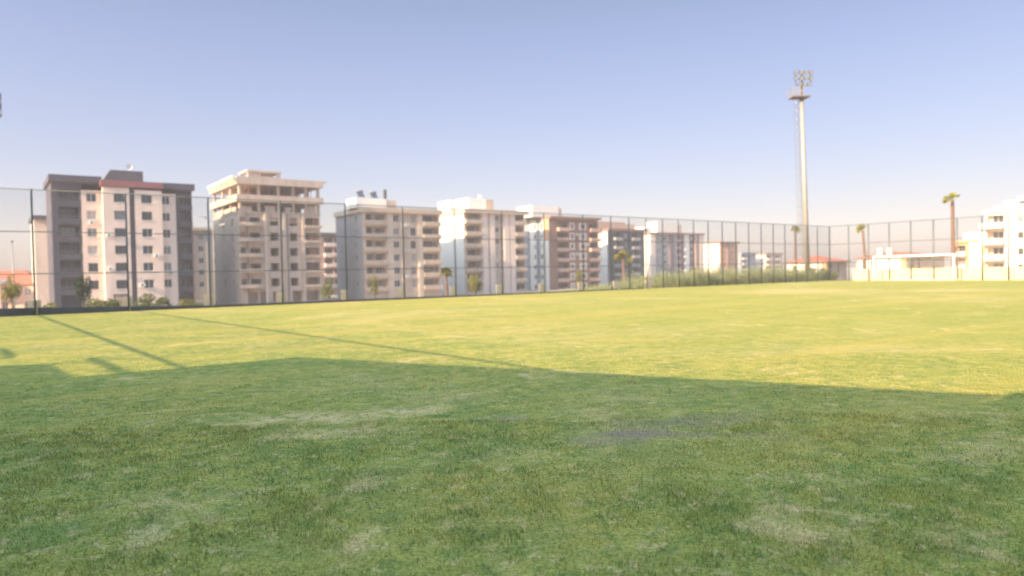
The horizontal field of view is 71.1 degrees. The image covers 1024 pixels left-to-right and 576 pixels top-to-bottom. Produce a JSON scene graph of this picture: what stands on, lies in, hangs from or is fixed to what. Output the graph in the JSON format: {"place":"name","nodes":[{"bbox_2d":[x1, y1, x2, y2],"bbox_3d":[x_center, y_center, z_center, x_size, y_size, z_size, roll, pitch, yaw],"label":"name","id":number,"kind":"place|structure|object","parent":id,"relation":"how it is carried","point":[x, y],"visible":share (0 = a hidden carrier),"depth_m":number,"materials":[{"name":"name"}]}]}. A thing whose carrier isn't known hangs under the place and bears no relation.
{"place":"outdoors","nodes":[
{"label":"outdoors","id":0,"kind":"place"},
{"bbox_2d":[28,215,48,307],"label":"apartment block","id":1,"kind":"structure","parent":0,"point":[42,254],"depth_m":138.51,"materials":[{"name":"beige paint"}]},
{"bbox_2d":[43,164,194,306],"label":"apartment block","id":2,"kind":"structure","parent":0,"point":[121,181],"depth_m":123.97,"materials":[{"name":"beige concrete"}]},
{"bbox_2d":[59,192,73,200],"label":"balcony door","id":3,"kind":"structure","parent":2,"relation":"in","point":[66,196],"depth_m":121.63,"materials":[{"name":"grey glass"}]},
{"bbox_2d":[59,210,74,217],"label":"balcony door","id":4,"kind":"structure","parent":2,"relation":"in","point":[61,212],"depth_m":121.72,"materials":[{"name":"grey glass"}]},
{"bbox_2d":[60,227,74,235],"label":"balcony door","id":5,"kind":"structure","parent":2,"relation":"in","point":[61,230],"depth_m":121.65,"materials":[{"name":"grey glass"}]},
{"bbox_2d":[60,245,75,253],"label":"balcony door","id":6,"kind":"structure","parent":2,"relation":"in","point":[64,249],"depth_m":121.84,"materials":[{"name":"grey glass"}]},
{"bbox_2d":[61,263,76,271],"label":"balcony door","id":7,"kind":"structure","parent":2,"relation":"in","point":[67,264],"depth_m":121.84,"materials":[{"name":"grey glass"}]},
{"bbox_2d":[62,280,76,288],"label":"balcony door","id":8,"kind":"structure","parent":2,"relation":"in","point":[67,282],"depth_m":121.84,"materials":[{"name":"grey glass"}]},
{"bbox_2d":[86,193,96,202],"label":"window","id":9,"kind":"structure","parent":2,"relation":"in","point":[88,197],"depth_m":122.34,"materials":[{"name":"grey glass"}]},
{"bbox_2d":[86,211,96,219],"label":"window","id":10,"kind":"structure","parent":2,"relation":"in","point":[91,213],"depth_m":122.37,"materials":[{"name":"grey glass"}]},
{"bbox_2d":[87,228,96,236],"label":"window","id":11,"kind":"structure","parent":2,"relation":"in","point":[94,229],"depth_m":122.40,"materials":[{"name":"grey glass"}]},
{"bbox_2d":[87,246,98,254],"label":"window","id":12,"kind":"structure","parent":2,"relation":"in","point":[91,248],"depth_m":122.49,"materials":[{"name":"grey glass"}]},
{"bbox_2d":[88,263,98,271],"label":"window","id":13,"kind":"structure","parent":2,"relation":"in","point":[90,268],"depth_m":122.49,"materials":[{"name":"grey glass"}]},
{"bbox_2d":[89,280,99,289],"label":"window","id":14,"kind":"structure","parent":2,"relation":"in","point":[94,283],"depth_m":122.70,"materials":[{"name":"grey glass"}]},
{"bbox_2d":[113,194,124,202],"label":"window","id":15,"kind":"structure","parent":2,"relation":"in","point":[118,196],"depth_m":123.64,"materials":[{"name":"grey glass"}]},
{"bbox_2d":[114,211,124,219],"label":"window","id":16,"kind":"structure","parent":2,"relation":"in","point":[122,214],"depth_m":123.67,"materials":[{"name":"grey glass"}]},
{"bbox_2d":[115,228,125,236],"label":"window","id":17,"kind":"structure","parent":2,"relation":"in","point":[116,229],"depth_m":123.73,"materials":[{"name":"grey glass"}]},
{"bbox_2d":[115,245,125,254],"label":"window","id":18,"kind":"structure","parent":2,"relation":"in","point":[119,248],"depth_m":123.79,"materials":[{"name":"grey glass"}]},
{"bbox_2d":[115,263,126,271],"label":"window","id":19,"kind":"structure","parent":2,"relation":"in","point":[119,266],"depth_m":123.88,"materials":[{"name":"grey glass"}]},
{"bbox_2d":[116,280,126,288],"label":"window","id":20,"kind":"structure","parent":2,"relation":"in","point":[122,285],"depth_m":123.91,"materials":[{"name":"grey glass"}]},
{"bbox_2d":[141,195,152,203],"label":"window","id":21,"kind":"structure","parent":2,"relation":"in","point":[147,197],"depth_m":126.07,"materials":[{"name":"grey glass"}]},
{"bbox_2d":[142,212,151,220],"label":"window","id":22,"kind":"structure","parent":2,"relation":"in","point":[146,213],"depth_m":126.14,"materials":[{"name":"grey glass"}]},
{"bbox_2d":[142,229,153,237],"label":"window","id":23,"kind":"structure","parent":2,"relation":"in","point":[147,230],"depth_m":126.20,"materials":[{"name":"grey glass"}]},
{"bbox_2d":[143,246,152,254],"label":"window","id":24,"kind":"structure","parent":2,"relation":"in","point":[150,251],"depth_m":126.26,"materials":[{"name":"grey glass"}]},
{"bbox_2d":[143,262,153,270],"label":"window","id":25,"kind":"structure","parent":2,"relation":"in","point":[150,267],"depth_m":126.32,"materials":[{"name":"grey glass"}]},
{"bbox_2d":[144,279,153,287],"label":"window","id":26,"kind":"structure","parent":2,"relation":"in","point":[148,284],"depth_m":126.48,"materials":[{"name":"grey glass"}]},
{"bbox_2d":[162,196,169,204],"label":"window","id":27,"kind":"structure","parent":2,"relation":"in","point":[163,197],"depth_m":128.97,"materials":[{"name":"grey glass"}]},
{"bbox_2d":[162,213,170,221],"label":"window","id":28,"kind":"structure","parent":2,"relation":"in","point":[165,216],"depth_m":129.08,"materials":[{"name":"grey glass"}]},
{"bbox_2d":[163,229,170,237],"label":"window","id":29,"kind":"structure","parent":2,"relation":"in","point":[167,230],"depth_m":129.10,"materials":[{"name":"grey glass"}]},
{"bbox_2d":[163,246,171,254],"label":"window","id":30,"kind":"structure","parent":2,"relation":"in","point":[164,247],"depth_m":129.16,"materials":[{"name":"grey glass"}]},
{"bbox_2d":[164,263,171,270],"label":"window","id":31,"kind":"structure","parent":2,"relation":"in","point":[169,266],"depth_m":129.35,"materials":[{"name":"grey glass"}]},
{"bbox_2d":[164,279,172,287],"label":"window","id":32,"kind":"structure","parent":2,"relation":"in","point":[167,281],"depth_m":129.38,"materials":[{"name":"grey glass"}]},
{"bbox_2d":[179,197,187,204],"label":"window","id":33,"kind":"structure","parent":2,"relation":"in","point":[183,201],"depth_m":132.64,"materials":[{"name":"grey glass"}]},
{"bbox_2d":[180,213,187,220],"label":"window","id":34,"kind":"structure","parent":2,"relation":"in","point":[184,217],"depth_m":132.64,"materials":[{"name":"grey glass"}]},
{"bbox_2d":[180,230,188,236],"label":"balcony door","id":35,"kind":"structure","parent":2,"relation":"in","point":[181,232],"depth_m":132.74,"materials":[{"name":"grey glass"}]},
{"bbox_2d":[181,246,188,253],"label":"balcony door","id":36,"kind":"structure","parent":2,"relation":"in","point":[186,250],"depth_m":132.87,"materials":[{"name":"grey glass"}]},
{"bbox_2d":[181,262,189,269],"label":"balcony door","id":37,"kind":"structure","parent":2,"relation":"in","point":[186,264],"depth_m":132.87,"materials":[{"name":"grey glass"}]},
{"bbox_2d":[182,278,189,285],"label":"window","id":38,"kind":"structure","parent":2,"relation":"in","point":[185,279],"depth_m":133.00,"materials":[{"name":"grey glass"}]},
{"bbox_2d":[193,227,215,299],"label":"apartment block","id":39,"kind":"structure","parent":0,"point":[199,245],"depth_m":175.39,"materials":[{"name":"beige concrete"}]},
{"bbox_2d":[207,169,326,303],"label":"apartment block","id":40,"kind":"structure","parent":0,"point":[255,184],"depth_m":143.54,"materials":[{"name":"concrete"}]},
{"bbox_2d":[320,233,336,294],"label":"apartment block","id":41,"kind":"structure","parent":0,"point":[327,254],"depth_m":201.46,"materials":[{"name":"beige concrete"}]},
{"bbox_2d":[333,189,442,298],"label":"apartment block","id":42,"kind":"structure","parent":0,"point":[413,241],"depth_m":159.96,"materials":[{"name":"beige concrete"}]},
{"bbox_2d":[393,215,398,221],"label":"window","id":43,"kind":"structure","parent":42,"relation":"in","point":[395,216],"depth_m":159.68,"materials":[{"name":"grey glass"}]},
{"bbox_2d":[394,254,399,260],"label":"window","id":44,"kind":"structure","parent":42,"relation":"in","point":[395,256],"depth_m":159.76,"materials":[{"name":"grey glass"}]},
{"bbox_2d":[422,216,431,221],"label":"balcony door","id":45,"kind":"structure","parent":42,"relation":"in","point":[430,217],"depth_m":165.80,"materials":[{"name":"grey glass"}]},
{"bbox_2d":[423,229,431,233],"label":"balcony door","id":46,"kind":"structure","parent":42,"relation":"in","point":[425,231],"depth_m":165.80,"materials":[{"name":"grey glass"}]},
{"bbox_2d":[423,241,432,246],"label":"balcony door","id":47,"kind":"structure","parent":42,"relation":"in","point":[429,242],"depth_m":165.88,"materials":[{"name":"grey glass"}]},
{"bbox_2d":[423,254,432,259],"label":"balcony door","id":48,"kind":"structure","parent":42,"relation":"in","point":[427,255],"depth_m":166.01,"materials":[{"name":"grey glass"}]},
{"bbox_2d":[423,266,432,272],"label":"balcony door","id":49,"kind":"structure","parent":42,"relation":"in","point":[428,270],"depth_m":166.01,"materials":[{"name":"grey glass"}]},
{"bbox_2d":[424,279,432,284],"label":"balcony door","id":50,"kind":"structure","parent":42,"relation":"in","point":[425,280],"depth_m":166.05,"materials":[{"name":"grey glass"}]},
{"bbox_2d":[0,280,1023,575],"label":"field","id":51,"kind":"structure","parent":0,"point":[786,324],"depth_m":7.76,"materials":[{"name":"plant"}]},
{"bbox_2d":[0,187,829,316],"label":"chain link fence","id":52,"kind":"object","parent":51,"relation":"on","point":[32,231],"visible":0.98,"depth_m":44.80,"materials":[{"name":"grey metal"}]},
{"bbox_2d":[873,254,960,280],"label":"football goal","id":53,"kind":"object","parent":51,"relation":"on","point":[934,255],"visible":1,"depth_m":70.57,"materials":[{"name":"white paint"}]},
{"bbox_2d":[829,213,1023,280],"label":"chain link fence","id":54,"kind":"object","parent":51,"relation":"on","point":[933,235],"visible":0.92,"depth_m":70.69,"materials":[{"name":"grey metal"}]},
{"bbox_2d":[0,0,1023,271],"label":"sky","id":55,"kind":"structure","parent":0,"point":[665,109],"materials":[{"name":"blue"}]},
{"bbox_2d":[195,266,950,305],"bbox_3d":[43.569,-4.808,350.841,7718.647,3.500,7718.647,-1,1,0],"label":"ground","id":56,"kind":"structure","parent":0,"point":[337,298],"depth_m":170.07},
{"bbox_2d":[1,275,21,307],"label":"tree","id":57,"kind":"object","parent":56,"relation":"on","point":[10,290],"visible":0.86,"depth_m":59.89,"materials":[{"name":"green plant"}]},
{"bbox_2d":[11,240,14,307],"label":"street lamp","id":58,"kind":"object","parent":56,"relation":"on","point":[13,271],"visible":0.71,"depth_m":75.93,"materials":[{"name":"metal"}]},
{"bbox_2d":[0,270,32,307],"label":"long building","id":59,"kind":"structure","parent":56,"relation":"on","point":[22,301],"depth_m":147.47,"materials":[{"name":"beige paint"}]},
{"bbox_2d":[24,288,29,294],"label":"window","id":60,"kind":"structure","parent":59,"relation":"in","point":[26,290],"depth_m":147.58,"materials":[{"name":"grey glass"}]},
{"bbox_2d":[27,300,40,314],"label":"concrete pier","id":61,"kind":"structure","parent":56,"relation":"on","point":[29,302],"depth_m":34.16,"materials":[{"name":"paint"}]},
{"bbox_2d":[42,302,56,307],"bbox_3d":[-41.157,2.134,63.954,1.607,1.883,1.249,-1,1,0],"label":"shrub","id":62,"kind":"object","parent":56,"relation":"on","point":[52,304],"visible":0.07,"depth_m":63.90,"materials":[{"name":"green plant"}]},
{"bbox_2d":[72,274,92,305],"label":"tree","id":63,"kind":"object","parent":56,"relation":"on","point":[82,288],"visible":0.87,"depth_m":72.92,"materials":[{"name":"green plant"}]},
{"bbox_2d":[84,297,121,306],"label":"shrub","id":64,"kind":"object","parent":56,"relation":"on","point":[96,304],"visible":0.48,"depth_m":70.97,"materials":[{"name":"green plant"}]},
{"bbox_2d":[121,297,132,309],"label":"concrete pier","id":65,"kind":"structure","parent":56,"relation":"on","point":[126,300],"depth_m":36.60,"materials":[{"name":"paint"}]},
{"bbox_2d":[133,293,171,305],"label":"shrub","id":66,"kind":"object","parent":56,"relation":"on","point":[158,301],"visible":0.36,"depth_m":79.07,"materials":[{"name":"green plant"}]},
{"bbox_2d":[176,298,202,305],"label":"shrub","id":67,"kind":"object","parent":56,"relation":"on","point":[184,303],"visible":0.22,"depth_m":79.59,"materials":[{"name":"green plant"}]},
{"bbox_2d":[204,294,213,304],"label":"concrete pier","id":68,"kind":"structure","parent":56,"relation":"on","point":[206,302],"depth_m":39.05,"materials":[{"name":"paint"}]},
{"bbox_2d":[199,216,225,304],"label":"street lamp","id":69,"kind":"object","parent":56,"relation":"on","point":[213,255],"visible":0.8,"depth_m":75.39,"materials":[{"name":"metal"}]},
{"bbox_2d":[276,292,284,302],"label":"concrete pier","id":70,"kind":"structure","parent":56,"relation":"on","point":[278,295],"depth_m":41.48,"materials":[{"name":"paint"}]},
{"bbox_2d":[0,288,643,316],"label":"retaining wall","id":71,"kind":"structure","parent":56,"relation":"on","point":[5,312],"depth_m":36.99,"materials":[{"name":"grey concrete"}]},
{"bbox_2d":[320,277,333,300],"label":"tree","id":72,"kind":"object","parent":56,"relation":"on","point":[326,292],"visible":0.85,"depth_m":87.99,"materials":[{"name":"green plant"}]},
{"bbox_2d":[341,290,345,299],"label":"concrete pier","id":73,"kind":"structure","parent":56,"relation":"on","point":[343,295],"depth_m":43.93,"materials":[{"name":"paint"}]},
{"bbox_2d":[369,275,378,298],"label":"tree","id":74,"kind":"object","parent":56,"relation":"on","point":[375,286],"visible":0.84,"depth_m":95.03,"materials":[{"name":"green plant"}]},
{"bbox_2d":[398,288,403,297],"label":"concrete pier","id":75,"kind":"structure","parent":56,"relation":"on","point":[401,294],"depth_m":46.38,"materials":[{"name":"paint"}]},
{"bbox_2d":[439,267,453,295],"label":"palm tree","id":76,"kind":"object","parent":56,"relation":"on","point":[446,275],"visible":0.77,"depth_m":83.85,"materials":[{"name":"green plant"}]},
{"bbox_2d":[450,286,454,295],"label":"concrete pier","id":77,"kind":"structure","parent":56,"relation":"on","point":[452,288],"depth_m":48.82,"materials":[{"name":"paint"}]},
{"bbox_2d":[468,274,482,292],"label":"tree","id":78,"kind":"object","parent":56,"relation":"on","point":[475,284],"visible":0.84,"depth_m":97.83,"materials":[{"name":"green plant"}]},
{"bbox_2d":[438,195,529,293],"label":"apartment block","id":79,"kind":"structure","parent":56,"relation":"on","point":[472,205],"depth_m":185.89,"materials":[{"name":"white concrete"}]},
{"bbox_2d":[496,285,501,293],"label":"concrete pier","id":80,"kind":"structure","parent":56,"relation":"on","point":[498,287],"depth_m":51.28,"materials":[{"name":"paint"}]},
{"bbox_2d":[539,283,544,292],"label":"concrete pier","id":81,"kind":"structure","parent":56,"relation":"on","point":[541,287],"depth_m":53.73,"materials":[{"name":"paint"}]},
{"bbox_2d":[517,206,601,289],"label":"apartment block","id":82,"kind":"structure","parent":56,"relation":"on","point":[539,210],"depth_m":205.79,"materials":[{"name":"brown brick"}]},
{"bbox_2d":[575,269,582,285],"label":"tree","id":83,"kind":"object","parent":56,"relation":"on","point":[578,274],"visible":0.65,"depth_m":109.88,"materials":[{"name":"green plant"}]},
{"bbox_2d":[577,282,582,290],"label":"concrete pier","id":84,"kind":"structure","parent":56,"relation":"on","point":[579,285],"depth_m":56.18,"materials":[{"name":"paint"}]},
{"bbox_2d":[613,281,618,289],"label":"concrete pier","id":85,"kind":"structure","parent":56,"relation":"on","point":[616,286],"depth_m":58.62,"materials":[{"name":"paint"}]},
{"bbox_2d":[614,249,632,281],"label":"palm tree","id":86,"kind":"object","parent":56,"relation":"on","point":[623,252],"visible":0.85,"depth_m":103.80,"materials":[{"name":"green plant"}]},
{"bbox_2d":[563,261,834,290],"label":"hedge","id":87,"kind":"object","parent":56,"relation":"on","point":[657,282],"visible":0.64,"depth_m":70.69,"materials":[{"name":"green plant"}]},
{"bbox_2d":[790,226,800,259],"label":"palm tree","id":88,"kind":"object","parent":56,"relation":"on","point":[796,228],"visible":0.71,"depth_m":124.76,"materials":[{"name":"brown plant"}]},
{"bbox_2d":[787,70,813,273],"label":"floodlight mast","id":89,"kind":"object","parent":56,"relation":"on","point":[801,97],"visible":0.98,"depth_m":80.56,"materials":[{"name":"metal"}]},
{"bbox_2d":[782,256,850,279],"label":"house","id":90,"kind":"structure","parent":56,"relation":"on","point":[840,271],"depth_m":114.88,"materials":[{"name":"white paint"}]},
{"bbox_2d":[856,223,866,268],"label":"palm tree","id":91,"kind":"object","parent":56,"relation":"on","point":[863,243],"visible":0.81,"depth_m":109.79,"materials":[{"name":"brown plant"}]},
{"bbox_2d":[854,248,948,269],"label":"house","id":92,"kind":"structure","parent":56,"relation":"on","point":[904,261],"depth_m":108.69,"materials":[{"name":"white paint"}]},
{"bbox_2d":[853,267,1023,280],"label":"boundary wall","id":93,"kind":"structure","parent":56,"relation":"on","point":[1018,274],"depth_m":70.03,"materials":[{"name":"white paint"}]},
{"bbox_2d":[943,192,959,267],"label":"palm tree","id":94,"kind":"object","parent":56,"relation":"on","point":[951,196],"visible":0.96,"depth_m":83.75,"materials":[{"name":"brown plant"}]},
{"bbox_2d":[955,232,984,267],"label":"apartment block","id":95,"kind":"structure","parent":56,"relation":"on","point":[971,248],"depth_m":152.24,"materials":[{"name":"white paint"}]},
{"bbox_2d":[959,246,965,251],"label":"balcony door","id":96,"kind":"structure","parent":95,"relation":"in","point":[963,249],"depth_m":154.47,"materials":[{"name":"brown glass"}]},
{"bbox_2d":[979,196,1023,266],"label":"apartment block","id":97,"kind":"structure","parent":56,"relation":"on","point":[1015,207],"depth_m":128.79,"materials":[{"name":"white paint"}]},
{"bbox_2d":[993,215,1003,222],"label":"balcony door","id":98,"kind":"structure","parent":97,"relation":"in","point":[995,218],"depth_m":130.75,"materials":[{"name":"brown glass"}]},
{"bbox_2d":[993,231,1003,237],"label":"balcony door","id":99,"kind":"structure","parent":97,"relation":"in","point":[1000,235],"depth_m":130.81,"materials":[{"name":"brown glass"}]},
{"bbox_2d":[993,247,1003,254],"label":"balcony door","id":100,"kind":"structure","parent":97,"relation":"in","point":[996,248],"depth_m":130.90,"materials":[{"name":"brown glass"}]},
{"bbox_2d":[993,263,1003,266],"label":"balcony door","id":101,"kind":"structure","parent":97,"relation":"in","point":[994,264],"depth_m":131.10,"materials":[{"name":"brown glass"}]},
{"bbox_2d":[1017,215,1023,222],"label":"window","id":102,"kind":"structure","parent":97,"relation":"in","point":[1018,216],"depth_m":127.16,"materials":[{"name":"grey glass"}]},
{"bbox_2d":[1017,231,1023,238],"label":"window","id":103,"kind":"structure","parent":97,"relation":"in","point":[1018,233],"depth_m":127.16,"materials":[{"name":"grey glass"}]},
{"bbox_2d":[598,221,645,286],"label":"apartment block","id":104,"kind":"structure","parent":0,"point":[639,261],"depth_m":234.54,"materials":[{"name":"white paint"}]},
{"bbox_2d":[635,227,679,279],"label":"apartment block","id":105,"kind":"structure","parent":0,"point":[654,249],"depth_m":265.27,"materials":[{"name":"white paint"}]},
{"bbox_2d":[646,222,704,274],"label":"apartment block","id":106,"kind":"structure","parent":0,"point":[654,227],"depth_m":300.91,"materials":[{"name":"white concrete"}]},
{"bbox_2d":[704,241,737,274],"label":"apartment block","id":107,"kind":"structure","parent":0,"point":[725,251],"depth_m":338.96,"materials":[{"name":"white paint"}]},
{"bbox_2d":[738,252,757,274],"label":"apartment block","id":108,"kind":"structure","parent":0,"point":[743,256],"depth_m":383.98,"materials":[{"name":"white paint"}]},
{"bbox_2d":[756,253,783,274],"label":"apartment block","id":109,"kind":"structure","parent":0,"point":[764,258],"depth_m":394.93,"materials":[{"name":"white paint"}]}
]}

